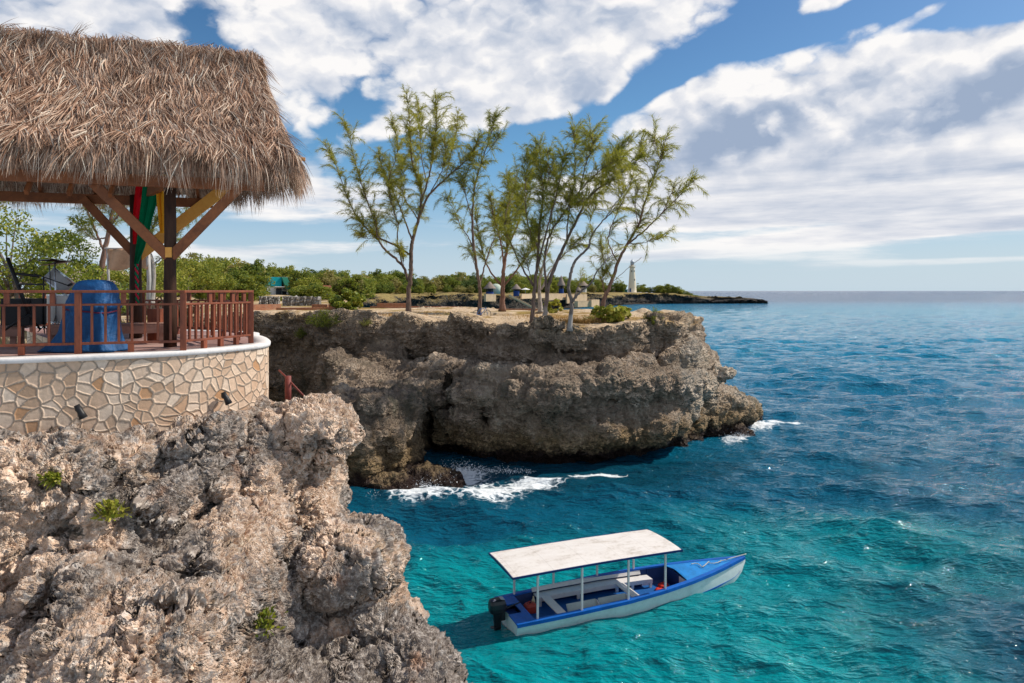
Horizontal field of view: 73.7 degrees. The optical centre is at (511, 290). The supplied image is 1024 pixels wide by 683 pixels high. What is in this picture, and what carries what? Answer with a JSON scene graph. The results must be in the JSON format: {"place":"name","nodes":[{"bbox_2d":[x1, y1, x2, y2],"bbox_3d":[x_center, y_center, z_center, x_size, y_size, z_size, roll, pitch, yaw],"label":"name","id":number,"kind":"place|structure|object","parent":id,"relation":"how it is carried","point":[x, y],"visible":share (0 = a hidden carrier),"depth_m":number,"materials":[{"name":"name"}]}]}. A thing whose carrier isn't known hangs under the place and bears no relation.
{"place":"outdoors","nodes":[
{"label":"outdoors","id":0,"kind":"place"},
{"bbox_2d":[34,273,72,333],"bbox_3d":[-8.339,0.231,12.382,0.669,1.097,0.298,0,0,18],"label":"microphone stand","id":1,"kind":"object","parent":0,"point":[68,285],"visible":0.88,"depth_m":12.39,"materials":[{"name":"black metal"}]},
{"bbox_2d":[0,391,472,682],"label":"cliff","id":2,"kind":"structure","parent":0,"point":[213,546],"depth_m":9.89,"materials":[{"name":"stone"}]},
{"bbox_2d":[35,469,64,489],"bbox_3d":[-6.430,2.635,9.487,0.348,0.281,0.288,0,0,-25],"label":"cliff plant","id":3,"kind":"object","parent":2,"relation":"on","point":[53,478],"visible":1,"depth_m":9.46,"materials":[{"name":"green plant"}]},
{"bbox_2d":[90,498,131,521],"bbox_3d":[-5.596,3.073,9.564,0.685,0.345,0.443,0,0,0],"label":"cliff plant","id":4,"kind":"object","parent":2,"relation":"on","point":[113,511],"visible":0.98,"depth_m":9.54,"materials":[{"name":"green plant"}]},
{"bbox_2d":[0,327,270,434],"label":"stone terrace","id":5,"kind":"structure","parent":2,"relation":"on","point":[159,386],"depth_m":10.93,"materials":[{"name":"stone"}]},
{"bbox_2d":[0,326,31,343],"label":"bench","id":6,"kind":"object","parent":5,"relation":"on","point":[11,332],"visible":0.62,"depth_m":12.16,"materials":[{"name":"brown wood"}]},
{"bbox_2d":[1,298,46,325],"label":"stage speaker","id":7,"kind":"object","parent":6,"relation":"on","point":[10,315],"visible":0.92,"depth_m":12.09},
{"bbox_2d":[5,257,45,330],"bbox_3d":[-8.546,0.063,11.980,0.604,1.297,0.484,0,0,-37],"label":"keyboard stand","id":8,"kind":"object","parent":5,"relation":"on","point":[16,281],"visible":0.9,"depth_m":11.98,"materials":[{"name":"black metal"}]},
{"bbox_2d":[37,259,72,323],"bbox_3d":[-8.801,0.129,13.151,0.539,1.473,0.867,0,0,-23],"label":"cymbal stand","id":9,"kind":"object","parent":5,"relation":"on","point":[55,262],"visible":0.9,"depth_m":12.99,"materials":[{"name":"metal"}]},
{"bbox_2d":[46,294,68,323],"bbox_3d":[-8.713,0.535,13.292,0.607,0.931,0.612,0,0,0],"label":"drum","id":10,"kind":"object","parent":5,"relation":"on","point":[61,298],"visible":0.31,"depth_m":13.02,"materials":[{"name":"silver metal"}]},
{"bbox_2d":[42,267,74,293],"bbox_3d":[-8.958,-0.191,13.501,0.575,0.562,0.498,0,0,-31],"label":"drum","id":11,"kind":"object","parent":10,"relation":"on","point":[61,277],"visible":0.74,"depth_m":13.32,"materials":[{"name":"silver metal"}]},
{"bbox_2d":[74,404,87,419],"bbox_3d":[-6.526,1.833,10.336,0.188,0.248,0.175,0,0,-25],"label":"spotlight","id":12,"kind":"object","parent":5,"relation":"attached to","point":[80,411],"visible":1,"depth_m":10.28,"materials":[{"name":"black metal"}]},
{"bbox_2d":[37,279,127,352],"bbox_3d":[-7.156,0.406,11.441,1.464,1.185,0.888,0,0,0],"label":"covered speaker","id":13,"kind":"object","parent":5,"relation":"on","point":[98,314],"visible":0.79,"depth_m":11.17},
{"bbox_2d":[0,290,186,354],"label":"railing","id":14,"kind":"object","parent":5,"relation":"on","point":[77,343],"visible":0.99,"depth_m":10.86,"materials":[{"name":"red wood"}]},
{"bbox_2d":[46,322,162,340],"bbox_3d":[-7.542,0.810,12.836,1.931,0.380,0.582,0,0,-21],"label":"bench","id":15,"kind":"object","parent":5,"relation":"on","point":[151,327],"visible":0.26,"depth_m":12.76,"materials":[{"name":"brown wood"}]},
{"bbox_2d":[0,293,247,339],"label":"railing","id":16,"kind":"object","parent":5,"relation":"on","point":[188,299],"visible":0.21,"depth_m":15.36,"materials":[{"name":"red wood"}]},
{"bbox_2d":[147,309,162,340],"bbox_3d":[-7.073,0.680,13.600,0.260,0.640,0.260,0,0,0],"label":"wooden box","id":17,"kind":"object","parent":5,"relation":"on","point":[151,315],"visible":0.47,"depth_m":13.47,"materials":[{"name":"red wood"}]},
{"bbox_2d":[0,19,314,346],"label":"thatched hut","id":18,"kind":"object","parent":5,"relation":"on","point":[87,122],"visible":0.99,"depth_m":12.65,"materials":[{"name":"plant"}]},
{"bbox_2d":[133,186,141,243],"bbox_3d":[-7.601,-1.613,13.838,0.144,1.288,0.985,0,0,-38],"label":"hanging cloth","id":19,"kind":"object","parent":18,"relation":"hanging from","point":[137,200],"visible":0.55,"depth_m":13.80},
{"bbox_2d":[134,187,156,263],"bbox_3d":[-7.383,-1.352,13.687,1.218,1.606,0.261,0,0,40],"label":"hanging cloth","id":20,"kind":"object","parent":18,"relation":"hanging from","point":[148,206],"visible":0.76,"depth_m":13.65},
{"bbox_2d":[134,264,138,302],"bbox_3d":[-7.748,-0.135,14.100,0.089,0.849,0.075,0,0,0],"label":"twisted cloth rope","id":21,"kind":"object","parent":20,"relation":"hanging from","point":[136,282],"visible":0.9,"depth_m":14.08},
{"bbox_2d":[156,174,164,232],"bbox_3d":[-6.815,-1.681,13.211,0.243,1.137,0.118,0,0,14],"label":"hanging cloth","id":22,"kind":"object","parent":18,"relation":"hanging from","point":[160,201],"visible":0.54,"depth_m":13.19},
{"bbox_2d":[184,290,253,347],"bbox_3d":[-5.226,0.502,12.239,0.129,1.016,1.767,0,0,18],"label":"railing","id":23,"kind":"object","parent":5,"relation":"on","point":[235,336],"visible":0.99,"depth_m":12.27,"materials":[{"name":"red wood"}]},
{"bbox_2d":[221,391,231,404],"bbox_3d":[-4.949,1.865,11.836,0.188,0.248,0.175,0,0,-25],"label":"spotlight","id":24,"kind":"object","parent":5,"relation":"attached to","point":[226,398],"visible":1,"depth_m":11.78,"materials":[{"name":"black metal"}]},
{"bbox_2d":[252,605,287,637],"bbox_3d":[-3.561,4.739,9.689,0.589,0.460,0.536,0,0,39],"label":"cliff plant","id":25,"kind":"object","parent":2,"relation":"on","point":[264,613],"visible":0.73,"depth_m":9.71,"materials":[{"name":"green plant"}]},
{"bbox_2d":[278,370,303,399],"bbox_3d":[-4.409,1.944,13.562,0.960,0.676,0.130,0,0,39],"label":"pipe post","id":26,"kind":"object","parent":2,"relation":"on","point":[288,382],"visible":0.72,"depth_m":13.54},
{"bbox_2d":[0,293,579,343],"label":"ground","id":27,"kind":"structure","parent":0,"point":[325,301],"depth_m":62.55,"materials":[{"name":"soil"}]},
{"bbox_2d":[0,261,60,319],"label":"leafy tree","id":28,"kind":"object","parent":27,"relation":"on","point":[25,294],"visible":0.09,"depth_m":36.77,"materials":[{"name":"green plant"}]},
{"bbox_2d":[0,201,98,297],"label":"leafy tree","id":29,"kind":"object","parent":27,"relation":"on","point":[5,270],"visible":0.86,"depth_m":32.57,"materials":[{"name":"green plant"}]},
{"bbox_2d":[1,229,106,323],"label":"leafy tree","id":30,"kind":"object","parent":27,"relation":"on","point":[78,240],"visible":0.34,"depth_m":35.95,"materials":[{"name":"green plant"}]},
{"bbox_2d":[24,261,127,298],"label":"leafy tree","id":31,"kind":"object","parent":27,"relation":"on","point":[90,274],"visible":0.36,"depth_m":32.64,"materials":[{"name":"green plant"}]},
{"bbox_2d":[66,204,128,279],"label":"casuarina tree","id":32,"kind":"object","parent":27,"relation":"on","point":[91,234],"visible":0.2,"depth_m":34.05,"materials":[{"name":"green plant"}]},
{"bbox_2d":[69,281,128,312],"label":"leafy tree","id":33,"kind":"object","parent":27,"relation":"on","point":[127,295],"visible":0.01,"depth_m":40.45,"materials":[{"name":"green plant"}]},
{"bbox_2d":[104,247,150,302],"bbox_3d":[-10.488,-0.413,19.026,1.698,1.634,0.152,0,0,0],"label":"canvas screen","id":34,"kind":"object","parent":27,"relation":"on","point":[118,259],"visible":0.6,"depth_m":19.01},
{"bbox_2d":[104,264,163,299],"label":"leafy tree","id":35,"kind":"object","parent":27,"relation":"on","point":[120,277],"visible":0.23,"depth_m":43.81,"materials":[{"name":"green plant"}]},
{"bbox_2d":[122,265,194,302],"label":"leafy tree","id":36,"kind":"object","parent":27,"relation":"on","point":[183,271],"visible":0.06,"depth_m":56.54,"materials":[{"name":"green plant"}]},
{"bbox_2d":[122,264,196,301],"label":"leafy tree","id":37,"kind":"object","parent":27,"relation":"on","point":[180,284],"visible":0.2,"depth_m":48.34,"materials":[{"name":"green plant"}]},
{"bbox_2d":[180,252,201,267],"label":"tree","id":38,"kind":"object","parent":27,"relation":"on","point":[192,254],"visible":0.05,"depth_m":125.33,"materials":[{"name":"green plant"}]},
{"bbox_2d":[156,257,227,295],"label":"leafy tree","id":39,"kind":"object","parent":27,"relation":"on","point":[208,279],"visible":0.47,"depth_m":61.62,"materials":[{"name":"green plant"}]},
{"bbox_2d":[190,254,212,299],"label":"feathery tree","id":40,"kind":"object","parent":27,"relation":"on","point":[200,296],"visible":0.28,"depth_m":87.53,"materials":[{"name":"green plant"}]},
{"bbox_2d":[193,254,227,299],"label":"feathery tree","id":41,"kind":"object","parent":27,"relation":"on","point":[208,258],"visible":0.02,"depth_m":91.86,"materials":[{"name":"green plant"}]},
{"bbox_2d":[196,269,238,299],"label":"feathery tree","id":42,"kind":"object","parent":27,"relation":"on","point":[228,285],"visible":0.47,"depth_m":83.58,"materials":[{"name":"green plant"}]},
{"bbox_2d":[221,267,255,299],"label":"tree","id":43,"kind":"object","parent":27,"relation":"on","point":[236,274],"visible":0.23,"depth_m":94.26,"materials":[{"name":"green plant"}]},
{"bbox_2d":[223,260,262,277],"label":"tree","id":44,"kind":"object","parent":27,"relation":"on","point":[233,266],"visible":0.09,"depth_m":104.41,"materials":[{"name":"green plant"}]},
{"bbox_2d":[224,270,271,300],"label":"tree","id":45,"kind":"object","parent":27,"relation":"on","point":[251,280],"visible":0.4,"depth_m":91.46,"materials":[{"name":"green plant"}]},
{"bbox_2d":[239,258,274,290],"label":"tree","id":46,"kind":"object","parent":27,"relation":"on","point":[252,270],"visible":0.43,"depth_m":104.49,"materials":[{"name":"green plant"}]},
{"bbox_2d":[254,304,280,309],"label":"brick wall","id":47,"kind":"structure","parent":27,"relation":"on","point":[265,306],"depth_m":67.12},
{"bbox_2d":[259,296,279,303],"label":"rubble wall","id":48,"kind":"structure","parent":27,"relation":"on","point":[269,300],"depth_m":82.22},
{"bbox_2d":[269,266,281,276],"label":"tree","id":49,"kind":"object","parent":27,"relation":"on","point":[276,272],"visible":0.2,"depth_m":149.40,"materials":[{"name":"green plant"}]},
{"bbox_2d":[266,277,296,294],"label":"teal house","id":50,"kind":"structure","parent":27,"relation":"on","point":[281,283],"depth_m":125.60,"materials":[{"name":"white paint"}]},
{"bbox_2d":[285,267,314,293],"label":"tree","id":51,"kind":"object","parent":27,"relation":"on","point":[293,277],"visible":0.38,"depth_m":123.99,"materials":[{"name":"green plant"}]},
{"bbox_2d":[282,295,320,305],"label":"rubble wall","id":52,"kind":"structure","parent":27,"relation":"on","point":[296,300],"depth_m":80.17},
{"bbox_2d":[276,307,335,309],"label":"brick wall","id":53,"kind":"structure","parent":27,"relation":"on","point":[312,308],"depth_m":66.94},
{"bbox_2d":[296,276,322,285],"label":"tree","id":54,"kind":"object","parent":27,"relation":"on","point":[307,281],"visible":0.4,"depth_m":104.36,"materials":[{"name":"green plant"}]},
{"bbox_2d":[287,282,334,299],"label":"tree","id":55,"kind":"object","parent":27,"relation":"on","point":[319,289],"visible":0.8,"depth_m":96.84,"materials":[{"name":"green plant"}]},
{"bbox_2d":[317,270,341,289],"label":"tree","id":56,"kind":"object","parent":27,"relation":"on","point":[328,274],"visible":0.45,"depth_m":124.09,"materials":[{"name":"green plant"}]},
{"bbox_2d":[331,276,352,297],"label":"tree","id":57,"kind":"object","parent":27,"relation":"on","point":[337,285],"visible":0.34,"depth_m":104.04,"materials":[{"name":"green plant"}]},
{"bbox_2d":[328,288,366,309],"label":"sea grape bush","id":58,"kind":"object","parent":27,"relation":"on","point":[355,299],"visible":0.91,"depth_m":68.40,"materials":[{"name":"green plant"}]},
{"bbox_2d":[331,270,368,296],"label":"tree","id":59,"kind":"object","parent":27,"relation":"on","point":[354,277],"visible":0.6,"depth_m":104.14,"materials":[{"name":"green plant"}]},
{"bbox_2d":[345,274,366,294],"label":"tree","id":60,"kind":"object","parent":27,"relation":"on","point":[363,284],"visible":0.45,"depth_m":104.37,"materials":[{"name":"green plant"}]},
{"bbox_2d":[351,274,375,298],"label":"tree","id":61,"kind":"object","parent":27,"relation":"on","point":[370,292],"visible":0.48,"depth_m":125.17,"materials":[{"name":"green plant"}]},
{"bbox_2d":[377,303,405,305],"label":"brick wall","id":62,"kind":"structure","parent":27,"relation":"on","point":[391,304],"depth_m":73.25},
{"bbox_2d":[370,306,460,307],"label":"brick wall","id":63,"kind":"structure","parent":27,"relation":"on","point":[405,306],"depth_m":71.38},
{"bbox_2d":[465,165,542,311],"bbox_3d":[-0.500,-4.916,61.809,7.756,13.784,6.176,0,0,-38],"label":"casuarina tree","id":64,"kind":"object","parent":27,"relation":"on","point":[490,201],"visible":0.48,"depth_m":61.77,"materials":[{"name":"green plant"}]},
{"bbox_2d":[526,226,571,313],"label":"casuarina tree","id":65,"kind":"object","parent":27,"relation":"on","point":[540,305],"visible":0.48,"depth_m":59.90,"materials":[{"name":"green plant"}]},
{"bbox_2d":[121,299,763,489],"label":"headland","id":66,"kind":"structure","parent":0,"point":[412,387],"depth_m":43.01,"materials":[{"name":"stone"}]},
{"bbox_2d":[115,195,203,305],"bbox_3d":[-19.543,-2.663,38.272,5.247,7.003,3.067,0,0,-12],"label":"casuarina tree","id":67,"kind":"object","parent":66,"relation":"on","point":[153,229],"visible":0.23,"depth_m":37.88,"materials":[{"name":"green plant"}]},
{"bbox_2d":[293,325,306,339],"bbox_3d":[-16.273,3.210,52.741,1.253,1.196,1.119,0,0,0],"label":"shrub","id":68,"kind":"object","parent":66,"relation":"on","point":[300,336],"visible":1,"depth_m":52.62,"materials":[{"name":"green plant"}]},
{"bbox_2d":[304,308,340,329],"bbox_3d":[-13.829,2.035,50.208,3.025,1.649,2.811,0,0,0],"label":"shrub","id":69,"kind":"object","parent":66,"relation":"on","point":[322,321],"visible":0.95,"depth_m":49.95,"materials":[{"name":"green plant"}]},
{"bbox_2d":[314,82,490,311],"bbox_3d":[-8.156,-7.289,53.092,13.318,18.700,11.407,0,0,-22],"label":"casuarina tree","id":70,"kind":"object","parent":66,"relation":"on","point":[390,181],"visible":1,"depth_m":52.86,"materials":[{"name":"green plant"}]},
{"bbox_2d":[434,106,535,315],"bbox_3d":[-2.241,-6.104,54.115,8.614,16.542,8.158,0,0,0],"label":"casuarina tree","id":71,"kind":"object","parent":66,"relation":"on","point":[493,119],"visible":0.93,"depth_m":52.95,"materials":[{"name":"green plant"}]},
{"bbox_2d":[373,310,698,323],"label":"dry grass","id":72,"kind":"structure","parent":66,"relation":"on","point":[585,320],"depth_m":49.63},
{"bbox_2d":[490,130,584,322],"bbox_3d":[0.759,-4.084,44.388,5.510,12.812,10.094,0,0,-34],"label":"casuarina tree","id":73,"kind":"object","parent":66,"relation":"on","point":[532,156],"visible":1,"depth_m":43.35,"materials":[{"name":"green plant"}]},
{"bbox_2d":[542,298,563,312],"bbox_3d":[3.495,1.522,58.090,1.806,1.764,1.340,0,0,0],"label":"sea grape bush","id":74,"kind":"object","parent":66,"relation":"on","point":[553,304],"visible":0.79,"depth_m":57.85,"materials":[{"name":"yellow plant"}]},
{"bbox_2d":[510,110,656,315],"bbox_3d":[6.117,-4.650,44.277,9.623,13.666,9.693,0,0,-36],"label":"casuarina tree","id":75,"kind":"object","parent":66,"relation":"on","point":[573,199],"visible":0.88,"depth_m":44.16,"materials":[{"name":"green plant"}]},
{"bbox_2d":[566,160,644,331],"bbox_3d":[6.095,-2.686,42.432,5.397,10.466,3.736,0,0,37],"label":"casuarina tree","id":76,"kind":"object","parent":66,"relation":"on","point":[571,298],"visible":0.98,"depth_m":42.22,"materials":[{"name":"green plant"}]},
{"bbox_2d":[590,304,631,322],"bbox_3d":[6.759,1.738,46.918,2.826,1.636,2.692,0,0,12],"label":"sea grape bush","id":77,"kind":"object","parent":66,"relation":"on","point":[618,313],"visible":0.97,"depth_m":46.20,"materials":[{"name":"green plant"}]},
{"bbox_2d":[585,112,709,319],"bbox_3d":[9.891,-5.015,46.957,9.561,14.166,5.022,0,0,-23],"label":"casuarina tree","id":78,"kind":"object","parent":66,"relation":"on","point":[637,187],"visible":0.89,"depth_m":46.88,"materials":[{"name":"green plant"}]},
{"bbox_2d":[0,0,1023,290],"label":"sky","id":79,"kind":"structure","parent":0,"point":[839,145],"materials":[{"name":"blue"}]},
{"bbox_2d":[359,292,767,308],"bbox_3d":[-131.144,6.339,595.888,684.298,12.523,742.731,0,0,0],"label":"shore","id":80,"kind":"structure","parent":0,"point":[466,299],"depth_m":378.30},
{"bbox_2d":[368,269,387,277],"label":"tree","id":81,"kind":"object","parent":80,"relation":"on","point":[376,273],"visible":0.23,"depth_m":357.75,"materials":[{"name":"green plant"}]},
{"bbox_2d":[375,282,388,292],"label":"tree","id":82,"kind":"object","parent":80,"relation":"on","point":[381,286],"visible":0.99,"depth_m":279.71,"materials":[{"name":"green plant"}]},
{"bbox_2d":[376,274,401,292],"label":"tree","id":83,"kind":"object","parent":80,"relation":"on","point":[387,276],"visible":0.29,"depth_m":319.68,"materials":[{"name":"green plant"}]},
{"bbox_2d":[390,278,402,293],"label":"tree","id":84,"kind":"object","parent":80,"relation":"on","point":[396,285],"visible":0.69,"depth_m":308.38,"materials":[{"name":"green plant"}]},
{"bbox_2d":[391,269,417,283],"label":"tree","id":85,"kind":"object","parent":80,"relation":"on","point":[399,274],"visible":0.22,"depth_m":347.39,"materials":[{"name":"green plant"}]},
{"bbox_2d":[402,277,419,292],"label":"tree","id":86,"kind":"object","parent":80,"relation":"on","point":[414,282],"visible":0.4,"depth_m":314.44,"materials":[{"name":"green plant"}]},
{"bbox_2d":[425,284,436,293],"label":"tree","id":87,"kind":"object","parent":80,"relation":"on","point":[433,287],"visible":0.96,"depth_m":308.08,"materials":[{"name":"green plant"}]},
{"bbox_2d":[425,277,447,291],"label":"tree","id":88,"kind":"object","parent":80,"relation":"on","point":[436,281],"visible":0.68,"depth_m":326.18,"materials":[{"name":"green plant"}]},
{"bbox_2d":[440,275,461,291],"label":"tree","id":89,"kind":"object","parent":80,"relation":"on","point":[448,281],"visible":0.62,"depth_m":329.06,"materials":[{"name":"green plant"}]},
{"bbox_2d":[483,282,495,293],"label":"round hut","id":90,"kind":"object","parent":80,"relation":"on","point":[489,287],"visible":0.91,"depth_m":324.48,"materials":[{"name":"grey plant"}]},
{"bbox_2d":[484,294,495,300],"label":"terrace wall","id":91,"kind":"structure","parent":80,"relation":"on","point":[489,297],"depth_m":316.01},
{"bbox_2d":[500,278,514,292],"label":"tree","id":92,"kind":"object","parent":80,"relation":"on","point":[509,285],"visible":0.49,"depth_m":382.02,"materials":[{"name":"green plant"}]},
{"bbox_2d":[512,284,520,295],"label":"round hut","id":93,"kind":"object","parent":80,"relation":"on","point":[516,288],"visible":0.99,"depth_m":336.83,"materials":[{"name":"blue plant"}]},
{"bbox_2d":[517,279,532,293],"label":"tree","id":94,"kind":"object","parent":80,"relation":"on","point":[526,283],"visible":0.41,"depth_m":398.16,"materials":[{"name":"green plant"}]},
{"bbox_2d":[521,293,544,298],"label":"terrace wall","id":95,"kind":"structure","parent":80,"relation":"on","point":[526,296],"depth_m":343.10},
{"bbox_2d":[550,278,558,292],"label":"tree","id":96,"kind":"object","parent":80,"relation":"on","point":[554,283],"visible":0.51,"depth_m":428.95,"materials":[{"name":"green plant"}]},
{"bbox_2d":[549,293,566,299],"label":"terrace wall","id":97,"kind":"structure","parent":80,"relation":"on","point":[561,296],"depth_m":389.35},
{"bbox_2d":[557,276,564,292],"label":"round hut","id":98,"kind":"object","parent":80,"relation":"on","point":[561,284],"visible":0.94,"depth_m":398.75,"materials":[{"name":"grey plant"}]},
{"bbox_2d":[564,281,577,292],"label":"tree","id":99,"kind":"object","parent":80,"relation":"on","point":[574,287],"visible":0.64,"depth_m":448.20,"materials":[{"name":"green plant"}]},
{"bbox_2d":[566,294,586,302],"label":"terrace wall","id":100,"kind":"structure","parent":80,"relation":"on","point":[581,297],"depth_m":408.35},
{"bbox_2d":[574,301,588,306],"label":"terrace wall","id":101,"kind":"structure","parent":80,"relation":"on","point":[581,303],"depth_m":383.91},
{"bbox_2d":[587,299,598,306],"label":"terrace wall","id":102,"kind":"structure","parent":80,"relation":"on","point":[594,302],"depth_m":392.20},
{"bbox_2d":[614,281,626,291],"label":"tree","id":103,"kind":"object","parent":80,"relation":"on","point":[622,286],"visible":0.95,"depth_m":543.94,"materials":[{"name":"green plant"}]},
{"bbox_2d":[628,259,641,292],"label":"lighthouse","id":104,"kind":"object","parent":80,"relation":"on","point":[632,284],"visible":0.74,"depth_m":559.87,"materials":[{"name":"beige paint"}]},
{"bbox_2d":[655,284,671,292],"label":"tree","id":105,"kind":"object","parent":80,"relation":"on","point":[662,287],"visible":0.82,"depth_m":567.21,"materials":[{"name":"green plant"}]},
{"bbox_2d":[662,284,681,292],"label":"tree","id":106,"kind":"object","parent":80,"relation":"on","point":[675,290],"visible":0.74,"depth_m":568.10,"materials":[{"name":"green plant"}]},
{"bbox_2d":[347,291,1023,682],"bbox_3d":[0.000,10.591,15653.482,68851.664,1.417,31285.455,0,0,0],"label":"sea","id":107,"kind":"structure","parent":0,"point":[857,499],"depth_m":32.67,"materials":[{"name":"liquid"}]},
{"bbox_2d":[370,425,765,495],"bbox_3d":[6.303,9.982,43.992,33.149,1.255,4.093,0,0,-31],"label":"sea spray","id":108,"kind":"object","parent":107,"relation":"on","point":[530,469],"visible":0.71,"depth_m":39.90,"materials":[{"name":"white"}]},
{"bbox_2d":[488,529,744,635],"bbox_3d":[3.942,9.874,23.440,10.090,2.422,2.249,0,0,-22],"label":"excursion boat","id":109,"kind":"object","parent":107,"relation":"on","point":[620,593],"visible":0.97,"depth_m":22.91,"materials":[{"name":"white paint"}]},
{"bbox_2d":[523,601,535,613],"bbox_3d":[0.601,10.382,22.440,0.440,0.376,0.310,0,0,-22],"label":"fuel can","id":110,"kind":"object","parent":109,"relation":"on","point":[530,607],"visible":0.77,"depth_m":22.33,"materials":[{"name":"red plastic"}]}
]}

